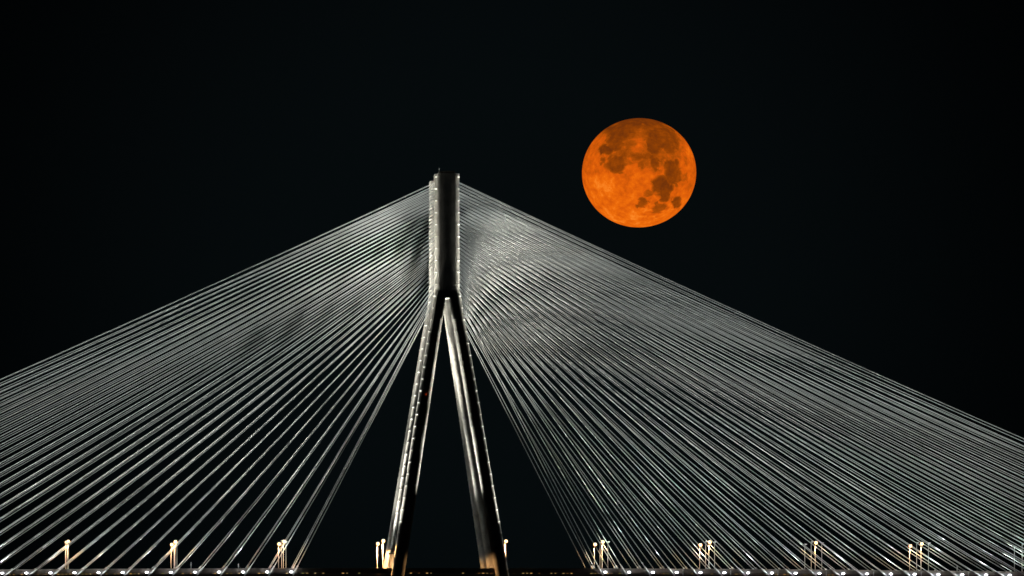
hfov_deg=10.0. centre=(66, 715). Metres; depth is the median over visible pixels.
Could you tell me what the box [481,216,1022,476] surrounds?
stay cable
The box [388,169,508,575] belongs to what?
bridge pylon
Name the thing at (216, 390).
stay cable
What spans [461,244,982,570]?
stay cable
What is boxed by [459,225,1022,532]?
stay cable
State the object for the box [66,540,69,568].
street lamp
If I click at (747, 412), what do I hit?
stay cable
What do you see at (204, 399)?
stay cable
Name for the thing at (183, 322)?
stay cable
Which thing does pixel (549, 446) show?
stay cable
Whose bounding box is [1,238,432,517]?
stay cable
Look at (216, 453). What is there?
stay cable
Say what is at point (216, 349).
stay cable
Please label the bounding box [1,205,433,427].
stay cable
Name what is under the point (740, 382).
stay cable
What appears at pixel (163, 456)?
stay cable
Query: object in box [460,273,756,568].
stay cable
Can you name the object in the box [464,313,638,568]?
stay cable
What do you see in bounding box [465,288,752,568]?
stay cable
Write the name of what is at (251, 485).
stay cable
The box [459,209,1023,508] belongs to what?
stay cable
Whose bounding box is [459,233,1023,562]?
stay cable
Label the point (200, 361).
stay cable
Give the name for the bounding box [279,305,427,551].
stay cable
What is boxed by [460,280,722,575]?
stay cable
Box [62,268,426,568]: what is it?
stay cable
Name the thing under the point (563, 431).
stay cable
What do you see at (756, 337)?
stay cable
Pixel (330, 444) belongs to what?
stay cable
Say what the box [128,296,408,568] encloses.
stay cable
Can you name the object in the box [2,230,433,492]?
stay cable
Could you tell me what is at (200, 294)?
stay cable
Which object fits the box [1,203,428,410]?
stay cable
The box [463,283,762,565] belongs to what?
stay cable
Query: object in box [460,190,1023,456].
stay cable
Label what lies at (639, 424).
stay cable
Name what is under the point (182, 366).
stay cable
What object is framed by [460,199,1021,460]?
stay cable
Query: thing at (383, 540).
street lamp
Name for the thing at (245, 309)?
stay cable
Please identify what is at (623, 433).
stay cable
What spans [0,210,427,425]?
stay cable
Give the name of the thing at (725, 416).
stay cable
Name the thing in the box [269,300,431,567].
stay cable
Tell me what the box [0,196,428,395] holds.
stay cable
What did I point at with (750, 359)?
stay cable
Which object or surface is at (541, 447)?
stay cable
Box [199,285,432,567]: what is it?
stay cable
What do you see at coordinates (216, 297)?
stay cable
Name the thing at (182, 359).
stay cable
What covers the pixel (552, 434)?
stay cable
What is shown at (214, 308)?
stay cable
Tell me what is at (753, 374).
stay cable
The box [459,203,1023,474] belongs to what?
stay cable
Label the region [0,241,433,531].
stay cable
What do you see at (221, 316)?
stay cable
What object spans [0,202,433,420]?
stay cable
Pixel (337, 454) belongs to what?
stay cable
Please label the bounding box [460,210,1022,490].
stay cable
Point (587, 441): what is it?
stay cable
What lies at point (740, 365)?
stay cable
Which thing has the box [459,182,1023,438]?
stay cable
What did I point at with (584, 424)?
stay cable
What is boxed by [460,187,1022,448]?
stay cable
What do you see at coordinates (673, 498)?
stay cable
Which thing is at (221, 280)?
stay cable
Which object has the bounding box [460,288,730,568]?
stay cable
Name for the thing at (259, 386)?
stay cable
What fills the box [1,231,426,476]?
stay cable
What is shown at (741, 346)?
stay cable
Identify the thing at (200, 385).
stay cable
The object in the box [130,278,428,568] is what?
stay cable
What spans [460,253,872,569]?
stay cable
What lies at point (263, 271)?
stay cable
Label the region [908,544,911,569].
street lamp
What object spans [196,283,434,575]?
stay cable
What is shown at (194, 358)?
stay cable
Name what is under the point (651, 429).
stay cable
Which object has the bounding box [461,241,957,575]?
stay cable
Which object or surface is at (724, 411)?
stay cable
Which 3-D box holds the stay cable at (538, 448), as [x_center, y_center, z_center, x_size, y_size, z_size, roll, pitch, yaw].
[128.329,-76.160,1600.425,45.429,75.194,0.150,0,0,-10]
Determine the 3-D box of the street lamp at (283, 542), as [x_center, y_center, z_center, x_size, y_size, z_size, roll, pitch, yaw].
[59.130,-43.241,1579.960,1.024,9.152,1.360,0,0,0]
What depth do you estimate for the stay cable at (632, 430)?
1600.54 m
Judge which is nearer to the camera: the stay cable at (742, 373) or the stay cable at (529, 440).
the stay cable at (742, 373)
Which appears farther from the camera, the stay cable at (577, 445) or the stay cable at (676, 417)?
the stay cable at (577, 445)
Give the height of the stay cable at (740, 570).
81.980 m
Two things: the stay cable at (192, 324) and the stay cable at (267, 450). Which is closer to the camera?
the stay cable at (267, 450)
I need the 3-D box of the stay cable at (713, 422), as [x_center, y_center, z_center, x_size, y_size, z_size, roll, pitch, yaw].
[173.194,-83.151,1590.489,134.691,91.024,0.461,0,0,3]
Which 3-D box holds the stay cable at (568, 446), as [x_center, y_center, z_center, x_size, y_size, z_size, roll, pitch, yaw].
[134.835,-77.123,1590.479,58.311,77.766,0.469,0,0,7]
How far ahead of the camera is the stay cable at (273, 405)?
1591.53 m
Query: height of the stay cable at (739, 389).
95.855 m
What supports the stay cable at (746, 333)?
attached to the bridge pylon at (446, 242)
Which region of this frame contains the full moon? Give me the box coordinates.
[582,118,695,226]
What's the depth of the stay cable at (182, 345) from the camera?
1591.64 m
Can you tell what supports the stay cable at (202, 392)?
attached to the bridge pylon at (483, 540)
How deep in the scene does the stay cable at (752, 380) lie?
1590.93 m
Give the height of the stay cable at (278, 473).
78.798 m
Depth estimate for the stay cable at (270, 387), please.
1591.43 m
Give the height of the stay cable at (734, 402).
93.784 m
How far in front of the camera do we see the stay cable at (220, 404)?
1568.22 m
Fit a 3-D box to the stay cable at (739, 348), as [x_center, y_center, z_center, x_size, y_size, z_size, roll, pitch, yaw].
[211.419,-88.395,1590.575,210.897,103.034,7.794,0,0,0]
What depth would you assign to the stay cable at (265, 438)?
1600.59 m
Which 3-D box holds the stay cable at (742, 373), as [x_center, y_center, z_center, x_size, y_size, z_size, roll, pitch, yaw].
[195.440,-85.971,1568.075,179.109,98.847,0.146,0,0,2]
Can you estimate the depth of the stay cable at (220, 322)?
1569.59 m
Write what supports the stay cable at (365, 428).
attached to the bridge pylon at (483, 540)
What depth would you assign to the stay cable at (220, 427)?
1600.54 m
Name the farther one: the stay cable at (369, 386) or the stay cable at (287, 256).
the stay cable at (287, 256)
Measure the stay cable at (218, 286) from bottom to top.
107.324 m
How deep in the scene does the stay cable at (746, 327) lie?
1599.21 m
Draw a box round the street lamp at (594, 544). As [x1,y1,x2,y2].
[593,543,596,566]
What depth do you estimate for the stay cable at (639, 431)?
1590.11 m
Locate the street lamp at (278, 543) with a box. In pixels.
[277,542,280,567]
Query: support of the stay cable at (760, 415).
attached to the bridge pylon at (483, 540)
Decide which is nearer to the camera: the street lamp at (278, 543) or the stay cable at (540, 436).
the stay cable at (540, 436)
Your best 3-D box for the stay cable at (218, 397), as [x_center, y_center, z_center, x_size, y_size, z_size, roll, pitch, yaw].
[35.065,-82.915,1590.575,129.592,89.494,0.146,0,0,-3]
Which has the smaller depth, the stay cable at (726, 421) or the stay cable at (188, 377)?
the stay cable at (726, 421)
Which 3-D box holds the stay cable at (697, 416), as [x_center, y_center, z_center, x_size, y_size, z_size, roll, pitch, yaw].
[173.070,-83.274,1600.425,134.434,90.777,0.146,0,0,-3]
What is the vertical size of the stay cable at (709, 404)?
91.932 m
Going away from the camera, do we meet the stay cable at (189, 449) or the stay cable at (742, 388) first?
the stay cable at (742, 388)
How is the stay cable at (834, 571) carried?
attached to the bridge pylon at (446, 242)
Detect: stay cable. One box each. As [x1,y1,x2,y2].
[0,182,434,379]
[0,186,433,385]
[0,190,432,392]
[0,192,433,398]
[0,193,429,389]
[0,194,427,391]
[0,195,434,405]
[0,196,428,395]
[0,197,428,397]
[0,200,428,404]
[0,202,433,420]
[0,207,431,428]
[0,208,434,436]
[0,209,428,423]
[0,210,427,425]
[0,212,433,444]
[0,215,434,453]
[0,219,428,447]
[0,220,427,449]
[0,223,428,458]
[0,223,433,472]
[0,226,433,483]
[0,227,427,467]
[0,229,434,494]
[0,234,427,487]
[0,235,431,505]
[0,236,428,495]
[0,237,433,518]
[0,241,426,507]
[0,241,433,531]
[0,243,404,474]
[0,244,427,519]
[0,244,433,546]
[0,247,428,532]
[0,247,430,545]
[0,251,411,509]
[0,253,414,521]
[0,255,428,564]
[1,184,431,379]
[1,189,433,391]
[1,190,428,382]
[1,196,433,405]
[1,198,434,412]
[1,199,429,401]
[1,202,429,408]
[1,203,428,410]
[1,205,429,415]
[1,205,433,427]
[1,207,427,417]
[1,212,429,430]
[1,213,428,432]
[1,215,429,438]
[1,216,428,440]
[1,218,434,462]
[1,222,429,455]
[1,222,434,472]
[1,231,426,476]
[1,233,433,505]
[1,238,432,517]
[1,240,434,531]
[1,241,414,484]
[1,245,394,464]
[1,247,434,561]
[1,251,423,534]
[1,252,427,548]
[1,254,400,497]
[2,187,432,385]
[2,193,432,398]
[2,199,433,412]
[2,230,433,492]
[2,250,431,559]
[2,251,428,545]
[3,213,432,443]
[4,191,427,383]
[4,209,433,434]
[4,227,432,480]
[4,251,434,575]
[7,255,427,557]
[11,203,432,415]
[12,254,431,568]
[13,220,432,455]
[15,258,428,567]
[17,261,425,568]
[27,216,433,439]
[28,255,434,575]
[35,257,432,568]
[37,262,428,568]
[39,265,425,568]
[52,259,434,575]
[58,261,432,568]
[60,266,428,568]
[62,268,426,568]
[75,263,434,575]
[81,265,432,568]
[85,272,426,568]
[86,270,428,566]
[99,267,434,575]
[105,269,432,568]
[109,274,428,566]
[114,277,425,562]
[124,271,434,575]
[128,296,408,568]
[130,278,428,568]
[134,288,418,565]
[148,275,434,575]
[151,286,423,568]
[154,282,428,567]
[160,297,414,561]
[172,279,434,575]
[175,292,422,568]
[178,293,422,566]
[180,292,423,564]
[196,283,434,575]
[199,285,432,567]
[201,291,427,566]
[220,287,434,575]
[222,288,433,567]
[224,346,389,565]
[225,294,428,565]
[244,293,433,575]
[246,298,428,566]
[246,307,423,567]
[261,299,428,546]
[268,299,432,575]
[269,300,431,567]
[269,304,427,566]
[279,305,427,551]
[291,318,422,567]
[292,306,431,575]
[292,311,426,567]
[293,305,431,567]
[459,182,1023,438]
[459,183,1023,441]
[459,195,1022,468]
[459,196,1023,472]
[459,198,1023,477]
[459,199,1023,480]
[459,202,1014,464]
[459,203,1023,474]
[459,205,1023,495]
[459,206,1023,498]
[459,208,1022,504]
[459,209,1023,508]
[459,215,1023,525]
[459,216,1023,529]
[459,218,1023,512]
[459,219,1005,509]
[459,222,1023,548]
[459,223,1023,552]
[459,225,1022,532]
[459,226,1023,539]
[459,229,1022,573]
[459,230,1011,571]
[459,232,1023,555]
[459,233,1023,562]
[460,186,1022,445]
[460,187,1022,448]
[460,189,1023,453]
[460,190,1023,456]
[460,192,1022,460]
[460,193,1023,464]
[460,194,1022,451]
[460,196,1022,453]
[460,197,1022,458]
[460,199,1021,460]
[460,200,1023,466]
[460,202,1022,485]
[460,203,1023,489]
[460,209,1022,484]
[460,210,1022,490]
[460,212,1022,514]
[460,213,1023,518]
[460,219,1023,536]
[460,220,1023,540]
[460,222,1023,522]
[460,223,1021,527]
[460,226,1023,560]
[460,227,1022,564]
[460,229,1022,543]
[460,230,1022,550]
[460,233,1003,575]
[460,234,987,570]
[460,236,1022,567]
[460,237,980,575]
[460,238,964,570]
[460,240,1005,570]
[460,241,992,570]
[460,244,933,575]
[460,247,960,570]
[460,248,910,575]
[460,249,894,569]
[460,251,937,570]
[460,252,887,575]
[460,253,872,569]
[460,255,913,569]
[460,256,863,575]
[460,257,849,569]
[460,259,890,569]
[460,260,840,575]
[460,261,826,569]
[460,263,867,569]
[460,264,816,575]
[460,265,803,569]
[460,267,843,568]
[460,268,793,575]
[460,269,779,568]
[460,271,822,569]
[460,272,769,575]
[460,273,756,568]
[460,275,799,569]
[460,276,745,575]
[460,277,733,568]
[460,279,775,568]
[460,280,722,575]
[460,281,710,568]
[460,284,698,575]
[460,285,743,568]
[460,286,687,568]
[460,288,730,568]
[460,289,674,575]
[460,290,664,568]
[460,293,651,575]
[461,193,1023,446]
[461,238,1016,571]
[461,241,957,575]
[461,242,942,570]
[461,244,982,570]
[461,246,919,570]
[461,257,900,568]
[461,261,879,569]
[461,265,857,569]
[461,295,698,568]
[461,296,641,568]
[461,298,684,568]
[461,299,627,575]
[462,250,946,569]
[462,295,707,568]
[462,302,617,567]
[462,305,661,568]
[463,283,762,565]
[463,308,603,575]
[463,310,594,567]
[464,271,834,569]
[464,309,653,568]
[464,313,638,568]
[464,315,630,567]
[465,276,812,569]
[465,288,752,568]
[465,305,675,567]
[465,321,614,567]
[466,216,1023,499]
[466,296,720,567]
[466,325,607,567]
[467,219,1022,502]
[467,220,1022,508]
[467,332,592,567]
[467,334,585,567]
[468,216,1023,493]
[469,284,788,568]
[470,251,970,570]
[470,259,913,562]
[477,215,1023,482]
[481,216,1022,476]
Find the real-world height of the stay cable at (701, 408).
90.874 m
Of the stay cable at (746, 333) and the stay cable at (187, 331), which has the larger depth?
the stay cable at (187, 331)
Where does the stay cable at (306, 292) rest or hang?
attached to the bridge pylon at (446, 242)
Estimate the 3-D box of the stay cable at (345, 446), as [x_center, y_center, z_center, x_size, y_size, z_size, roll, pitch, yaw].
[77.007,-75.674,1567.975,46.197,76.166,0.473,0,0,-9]
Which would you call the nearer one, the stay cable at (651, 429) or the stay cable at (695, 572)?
the stay cable at (695, 572)
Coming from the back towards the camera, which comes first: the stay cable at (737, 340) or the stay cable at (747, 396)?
the stay cable at (747, 396)
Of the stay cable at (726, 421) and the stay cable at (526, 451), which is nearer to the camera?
the stay cable at (726, 421)
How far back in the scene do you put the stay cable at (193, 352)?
1591.64 m
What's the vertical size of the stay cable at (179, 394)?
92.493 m
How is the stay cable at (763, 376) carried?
attached to the bridge pylon at (483, 540)
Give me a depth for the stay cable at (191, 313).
1591.97 m
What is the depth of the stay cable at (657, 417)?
1600.08 m
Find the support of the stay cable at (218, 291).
attached to the bridge pylon at (446, 242)
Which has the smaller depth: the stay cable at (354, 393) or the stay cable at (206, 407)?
the stay cable at (354, 393)
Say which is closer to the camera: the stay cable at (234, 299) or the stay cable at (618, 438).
the stay cable at (234, 299)
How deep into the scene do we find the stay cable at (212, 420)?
1567.81 m
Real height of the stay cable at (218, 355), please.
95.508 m
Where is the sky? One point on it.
(857, 196)
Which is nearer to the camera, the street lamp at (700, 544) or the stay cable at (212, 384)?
the stay cable at (212, 384)
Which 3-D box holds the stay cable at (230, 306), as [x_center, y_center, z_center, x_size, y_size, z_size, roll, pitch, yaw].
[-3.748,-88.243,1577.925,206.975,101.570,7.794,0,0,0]
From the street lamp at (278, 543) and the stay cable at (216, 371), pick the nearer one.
the stay cable at (216, 371)
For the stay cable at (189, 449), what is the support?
attached to the bridge pylon at (446, 242)
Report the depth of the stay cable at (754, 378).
1600.09 m
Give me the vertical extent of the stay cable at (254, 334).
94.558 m
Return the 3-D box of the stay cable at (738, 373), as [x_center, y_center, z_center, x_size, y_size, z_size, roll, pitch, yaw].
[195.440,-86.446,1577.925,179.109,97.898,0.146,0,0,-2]
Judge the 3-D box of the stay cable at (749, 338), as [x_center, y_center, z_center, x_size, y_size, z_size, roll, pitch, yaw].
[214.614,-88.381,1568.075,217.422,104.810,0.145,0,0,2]
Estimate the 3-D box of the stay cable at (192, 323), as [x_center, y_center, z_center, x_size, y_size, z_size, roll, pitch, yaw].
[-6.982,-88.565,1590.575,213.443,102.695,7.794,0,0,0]
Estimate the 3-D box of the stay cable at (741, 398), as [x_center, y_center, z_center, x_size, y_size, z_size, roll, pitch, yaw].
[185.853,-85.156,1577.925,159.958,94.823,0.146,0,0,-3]
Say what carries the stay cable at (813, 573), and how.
attached to the bridge pylon at (446, 242)
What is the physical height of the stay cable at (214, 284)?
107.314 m
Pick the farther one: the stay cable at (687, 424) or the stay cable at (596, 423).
the stay cable at (687, 424)
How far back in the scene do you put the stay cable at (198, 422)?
1600.52 m
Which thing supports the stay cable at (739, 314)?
attached to the bridge pylon at (446, 242)
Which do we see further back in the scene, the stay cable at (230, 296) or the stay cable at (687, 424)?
the stay cable at (230, 296)
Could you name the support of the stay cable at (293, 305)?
attached to the bridge pylon at (446, 242)
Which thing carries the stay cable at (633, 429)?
attached to the bridge pylon at (446, 242)
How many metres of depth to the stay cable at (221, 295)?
1575.97 m
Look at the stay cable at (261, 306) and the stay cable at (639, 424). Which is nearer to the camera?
the stay cable at (261, 306)
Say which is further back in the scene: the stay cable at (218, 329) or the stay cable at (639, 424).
the stay cable at (639, 424)
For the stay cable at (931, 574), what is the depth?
1567.94 m
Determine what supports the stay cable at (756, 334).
attached to the bridge pylon at (483, 540)
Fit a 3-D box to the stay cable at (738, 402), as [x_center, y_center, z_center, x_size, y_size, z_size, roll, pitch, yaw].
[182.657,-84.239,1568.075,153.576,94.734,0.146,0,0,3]
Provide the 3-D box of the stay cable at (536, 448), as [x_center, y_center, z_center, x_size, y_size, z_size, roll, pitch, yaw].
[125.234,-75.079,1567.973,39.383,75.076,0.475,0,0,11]
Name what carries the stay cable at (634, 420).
attached to the bridge pylon at (446, 242)
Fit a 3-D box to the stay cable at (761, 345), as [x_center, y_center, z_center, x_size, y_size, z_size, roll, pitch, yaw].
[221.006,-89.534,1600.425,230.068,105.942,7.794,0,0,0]
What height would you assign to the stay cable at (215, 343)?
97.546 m
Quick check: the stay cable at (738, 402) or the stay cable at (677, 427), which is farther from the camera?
the stay cable at (677, 427)
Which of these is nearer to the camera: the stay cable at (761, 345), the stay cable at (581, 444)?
the stay cable at (581, 444)
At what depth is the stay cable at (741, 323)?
1569.35 m
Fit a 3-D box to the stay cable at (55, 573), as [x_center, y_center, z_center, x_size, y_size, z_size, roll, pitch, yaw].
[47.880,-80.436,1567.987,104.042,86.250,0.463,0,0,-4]
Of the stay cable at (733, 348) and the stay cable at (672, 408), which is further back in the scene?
the stay cable at (672, 408)
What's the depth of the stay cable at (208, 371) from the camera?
1591.33 m
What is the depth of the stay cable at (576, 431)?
1577.85 m
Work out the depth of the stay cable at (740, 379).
1568.48 m
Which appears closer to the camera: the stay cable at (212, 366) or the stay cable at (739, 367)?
the stay cable at (212, 366)
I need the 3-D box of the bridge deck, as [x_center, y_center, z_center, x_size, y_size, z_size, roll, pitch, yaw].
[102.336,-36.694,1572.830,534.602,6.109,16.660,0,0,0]
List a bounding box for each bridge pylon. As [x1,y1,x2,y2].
[383,180,493,567]
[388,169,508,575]
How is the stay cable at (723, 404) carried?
attached to the bridge pylon at (446, 242)
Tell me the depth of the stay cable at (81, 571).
1567.80 m
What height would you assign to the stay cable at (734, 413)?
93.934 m
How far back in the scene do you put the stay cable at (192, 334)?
1591.78 m
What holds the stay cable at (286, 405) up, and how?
attached to the bridge pylon at (483, 540)
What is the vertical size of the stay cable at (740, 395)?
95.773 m
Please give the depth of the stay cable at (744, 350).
1576.94 m
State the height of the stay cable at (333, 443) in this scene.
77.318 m
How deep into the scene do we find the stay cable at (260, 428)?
1567.83 m
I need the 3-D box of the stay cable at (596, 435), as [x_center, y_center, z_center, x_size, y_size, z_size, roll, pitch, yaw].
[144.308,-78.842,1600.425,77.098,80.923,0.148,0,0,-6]
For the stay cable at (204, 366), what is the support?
attached to the bridge pylon at (483, 540)
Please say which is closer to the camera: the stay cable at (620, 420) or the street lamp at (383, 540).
the street lamp at (383, 540)
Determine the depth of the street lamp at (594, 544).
1599.94 m
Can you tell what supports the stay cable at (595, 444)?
attached to the bridge pylon at (483, 540)
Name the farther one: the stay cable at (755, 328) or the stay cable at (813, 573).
the stay cable at (755, 328)
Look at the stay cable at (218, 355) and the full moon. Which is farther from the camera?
the full moon
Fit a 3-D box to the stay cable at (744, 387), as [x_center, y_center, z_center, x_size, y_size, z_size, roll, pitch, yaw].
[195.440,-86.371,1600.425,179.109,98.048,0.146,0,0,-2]
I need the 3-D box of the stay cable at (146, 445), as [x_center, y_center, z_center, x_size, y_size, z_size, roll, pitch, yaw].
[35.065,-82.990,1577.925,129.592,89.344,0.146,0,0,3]
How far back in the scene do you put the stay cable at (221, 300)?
1576.02 m
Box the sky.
[0,0,1023,571]
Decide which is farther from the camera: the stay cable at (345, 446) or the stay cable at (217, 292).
the stay cable at (217, 292)
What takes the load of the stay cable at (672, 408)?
attached to the bridge pylon at (483, 540)
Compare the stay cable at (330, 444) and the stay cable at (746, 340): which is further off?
the stay cable at (746, 340)
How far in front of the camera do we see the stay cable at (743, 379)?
1600.03 m
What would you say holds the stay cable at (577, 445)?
attached to the bridge pylon at (483, 540)
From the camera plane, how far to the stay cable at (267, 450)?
1589.64 m
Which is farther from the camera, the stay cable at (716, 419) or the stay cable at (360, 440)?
the stay cable at (716, 419)
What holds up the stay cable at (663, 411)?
attached to the bridge pylon at (483, 540)
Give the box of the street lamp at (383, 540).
[382,539,384,567]
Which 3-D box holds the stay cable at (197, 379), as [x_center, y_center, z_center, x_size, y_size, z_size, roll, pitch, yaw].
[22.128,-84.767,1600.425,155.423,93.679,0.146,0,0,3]
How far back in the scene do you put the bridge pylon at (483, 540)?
1591.18 m
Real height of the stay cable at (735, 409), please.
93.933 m
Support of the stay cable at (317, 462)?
attached to the bridge pylon at (483, 540)
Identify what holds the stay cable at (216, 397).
attached to the bridge pylon at (446, 242)
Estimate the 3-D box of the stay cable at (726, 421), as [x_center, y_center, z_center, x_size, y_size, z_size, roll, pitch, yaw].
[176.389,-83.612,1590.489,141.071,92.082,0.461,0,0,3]
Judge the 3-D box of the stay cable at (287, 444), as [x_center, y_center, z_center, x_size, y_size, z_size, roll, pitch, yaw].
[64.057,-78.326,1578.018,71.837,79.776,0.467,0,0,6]
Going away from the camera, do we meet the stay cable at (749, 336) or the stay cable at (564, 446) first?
the stay cable at (749, 336)
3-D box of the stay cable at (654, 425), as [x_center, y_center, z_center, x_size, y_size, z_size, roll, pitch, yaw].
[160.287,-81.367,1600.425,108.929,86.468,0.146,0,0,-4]
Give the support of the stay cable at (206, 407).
attached to the bridge pylon at (483, 540)
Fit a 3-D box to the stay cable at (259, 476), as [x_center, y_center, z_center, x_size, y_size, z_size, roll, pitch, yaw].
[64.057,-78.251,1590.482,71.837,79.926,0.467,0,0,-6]
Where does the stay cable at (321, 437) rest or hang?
attached to the bridge pylon at (446, 242)
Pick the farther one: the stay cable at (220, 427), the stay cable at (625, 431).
the stay cable at (220, 427)
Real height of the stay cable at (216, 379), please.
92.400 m
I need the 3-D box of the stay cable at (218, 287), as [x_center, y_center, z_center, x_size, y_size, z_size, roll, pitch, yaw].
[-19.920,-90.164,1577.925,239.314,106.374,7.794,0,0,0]
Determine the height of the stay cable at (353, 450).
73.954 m
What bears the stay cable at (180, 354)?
attached to the bridge pylon at (483, 540)
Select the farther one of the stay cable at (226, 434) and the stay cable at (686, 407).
the stay cable at (226, 434)
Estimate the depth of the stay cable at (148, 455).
1579.11 m
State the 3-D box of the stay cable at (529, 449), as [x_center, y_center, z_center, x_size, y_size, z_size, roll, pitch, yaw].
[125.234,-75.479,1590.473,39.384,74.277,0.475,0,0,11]
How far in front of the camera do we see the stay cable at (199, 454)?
1578.81 m
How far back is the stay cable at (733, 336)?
1569.41 m
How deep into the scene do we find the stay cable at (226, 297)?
1569.92 m
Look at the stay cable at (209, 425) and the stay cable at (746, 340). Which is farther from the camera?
the stay cable at (209, 425)
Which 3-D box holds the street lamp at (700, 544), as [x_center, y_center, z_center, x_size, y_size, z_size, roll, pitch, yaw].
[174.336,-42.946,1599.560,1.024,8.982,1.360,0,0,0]
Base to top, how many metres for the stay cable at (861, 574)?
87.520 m
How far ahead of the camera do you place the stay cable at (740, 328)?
1569.29 m
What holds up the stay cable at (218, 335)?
attached to the bridge pylon at (446, 242)
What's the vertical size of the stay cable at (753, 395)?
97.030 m
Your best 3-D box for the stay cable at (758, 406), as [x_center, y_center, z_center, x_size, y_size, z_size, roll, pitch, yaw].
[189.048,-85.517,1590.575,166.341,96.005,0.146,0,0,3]
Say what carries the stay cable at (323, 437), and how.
attached to the bridge pylon at (446, 242)
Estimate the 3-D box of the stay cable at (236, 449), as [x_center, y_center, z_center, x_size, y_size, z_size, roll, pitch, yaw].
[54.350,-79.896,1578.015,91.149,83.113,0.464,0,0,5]
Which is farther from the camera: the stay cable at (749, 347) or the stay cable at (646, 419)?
the stay cable at (749, 347)
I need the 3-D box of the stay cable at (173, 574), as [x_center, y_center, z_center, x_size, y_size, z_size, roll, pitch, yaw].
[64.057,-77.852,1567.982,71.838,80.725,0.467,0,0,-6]
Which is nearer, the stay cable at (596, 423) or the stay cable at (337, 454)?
the stay cable at (596, 423)
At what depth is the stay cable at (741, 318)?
1569.38 m
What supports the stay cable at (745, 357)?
attached to the bridge pylon at (483, 540)
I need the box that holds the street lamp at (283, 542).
[282,540,285,567]
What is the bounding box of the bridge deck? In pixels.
[0,568,1023,575]
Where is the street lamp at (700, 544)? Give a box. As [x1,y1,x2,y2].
[699,543,701,568]
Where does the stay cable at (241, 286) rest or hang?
attached to the bridge pylon at (483, 540)
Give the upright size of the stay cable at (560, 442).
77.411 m
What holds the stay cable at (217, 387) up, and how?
attached to the bridge pylon at (446, 242)
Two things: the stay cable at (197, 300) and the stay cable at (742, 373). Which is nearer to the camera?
the stay cable at (742, 373)
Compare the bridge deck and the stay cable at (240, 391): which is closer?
the bridge deck
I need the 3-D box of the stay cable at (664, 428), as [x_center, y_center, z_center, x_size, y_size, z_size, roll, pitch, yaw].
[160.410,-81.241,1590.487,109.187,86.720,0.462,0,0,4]
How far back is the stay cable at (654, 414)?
1577.89 m
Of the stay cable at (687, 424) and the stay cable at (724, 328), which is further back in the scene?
the stay cable at (687, 424)
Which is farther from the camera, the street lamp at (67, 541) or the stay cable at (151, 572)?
the street lamp at (67, 541)
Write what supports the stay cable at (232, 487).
attached to the bridge pylon at (483, 540)
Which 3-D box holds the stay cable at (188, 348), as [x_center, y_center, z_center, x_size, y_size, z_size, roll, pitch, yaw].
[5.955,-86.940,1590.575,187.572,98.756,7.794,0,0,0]
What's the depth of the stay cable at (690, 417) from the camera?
1567.91 m
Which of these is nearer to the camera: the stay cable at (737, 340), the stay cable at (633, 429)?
the stay cable at (633, 429)
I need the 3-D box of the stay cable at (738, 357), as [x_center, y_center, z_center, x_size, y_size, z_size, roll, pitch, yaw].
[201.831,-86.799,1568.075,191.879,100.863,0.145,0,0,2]
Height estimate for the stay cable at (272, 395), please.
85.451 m
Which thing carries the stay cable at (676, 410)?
attached to the bridge pylon at (446, 242)
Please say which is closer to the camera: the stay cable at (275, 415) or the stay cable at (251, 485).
the stay cable at (275, 415)
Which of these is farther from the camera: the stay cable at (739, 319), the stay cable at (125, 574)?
the stay cable at (739, 319)
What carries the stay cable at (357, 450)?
attached to the bridge pylon at (446, 242)
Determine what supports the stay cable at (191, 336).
attached to the bridge pylon at (483, 540)
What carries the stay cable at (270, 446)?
attached to the bridge pylon at (446, 242)
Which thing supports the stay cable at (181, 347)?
attached to the bridge pylon at (483, 540)
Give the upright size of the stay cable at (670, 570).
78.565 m
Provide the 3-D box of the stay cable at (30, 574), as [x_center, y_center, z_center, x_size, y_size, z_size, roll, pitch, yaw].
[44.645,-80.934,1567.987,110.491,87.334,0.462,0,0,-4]
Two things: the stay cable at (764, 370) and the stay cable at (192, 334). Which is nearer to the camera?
the stay cable at (192, 334)
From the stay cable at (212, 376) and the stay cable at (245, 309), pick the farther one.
the stay cable at (212, 376)
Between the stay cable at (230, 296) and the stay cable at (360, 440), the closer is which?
the stay cable at (360, 440)
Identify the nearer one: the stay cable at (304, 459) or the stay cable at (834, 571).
the stay cable at (834, 571)
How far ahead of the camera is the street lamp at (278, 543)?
1599.94 m
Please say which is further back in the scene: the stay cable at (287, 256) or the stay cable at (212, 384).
the stay cable at (287, 256)
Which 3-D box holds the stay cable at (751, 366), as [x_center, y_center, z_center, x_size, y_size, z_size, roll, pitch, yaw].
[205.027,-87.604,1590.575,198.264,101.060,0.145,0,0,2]
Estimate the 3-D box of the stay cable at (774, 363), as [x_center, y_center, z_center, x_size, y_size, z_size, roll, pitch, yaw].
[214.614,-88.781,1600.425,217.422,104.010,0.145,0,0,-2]
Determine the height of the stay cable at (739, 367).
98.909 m
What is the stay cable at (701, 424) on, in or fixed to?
attached to the bridge pylon at (483, 540)
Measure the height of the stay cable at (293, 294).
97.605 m
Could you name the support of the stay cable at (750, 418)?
attached to the bridge pylon at (483, 540)
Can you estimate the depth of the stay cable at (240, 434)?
1600.72 m
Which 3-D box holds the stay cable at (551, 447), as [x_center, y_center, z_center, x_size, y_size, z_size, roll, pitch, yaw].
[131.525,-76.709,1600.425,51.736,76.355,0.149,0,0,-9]

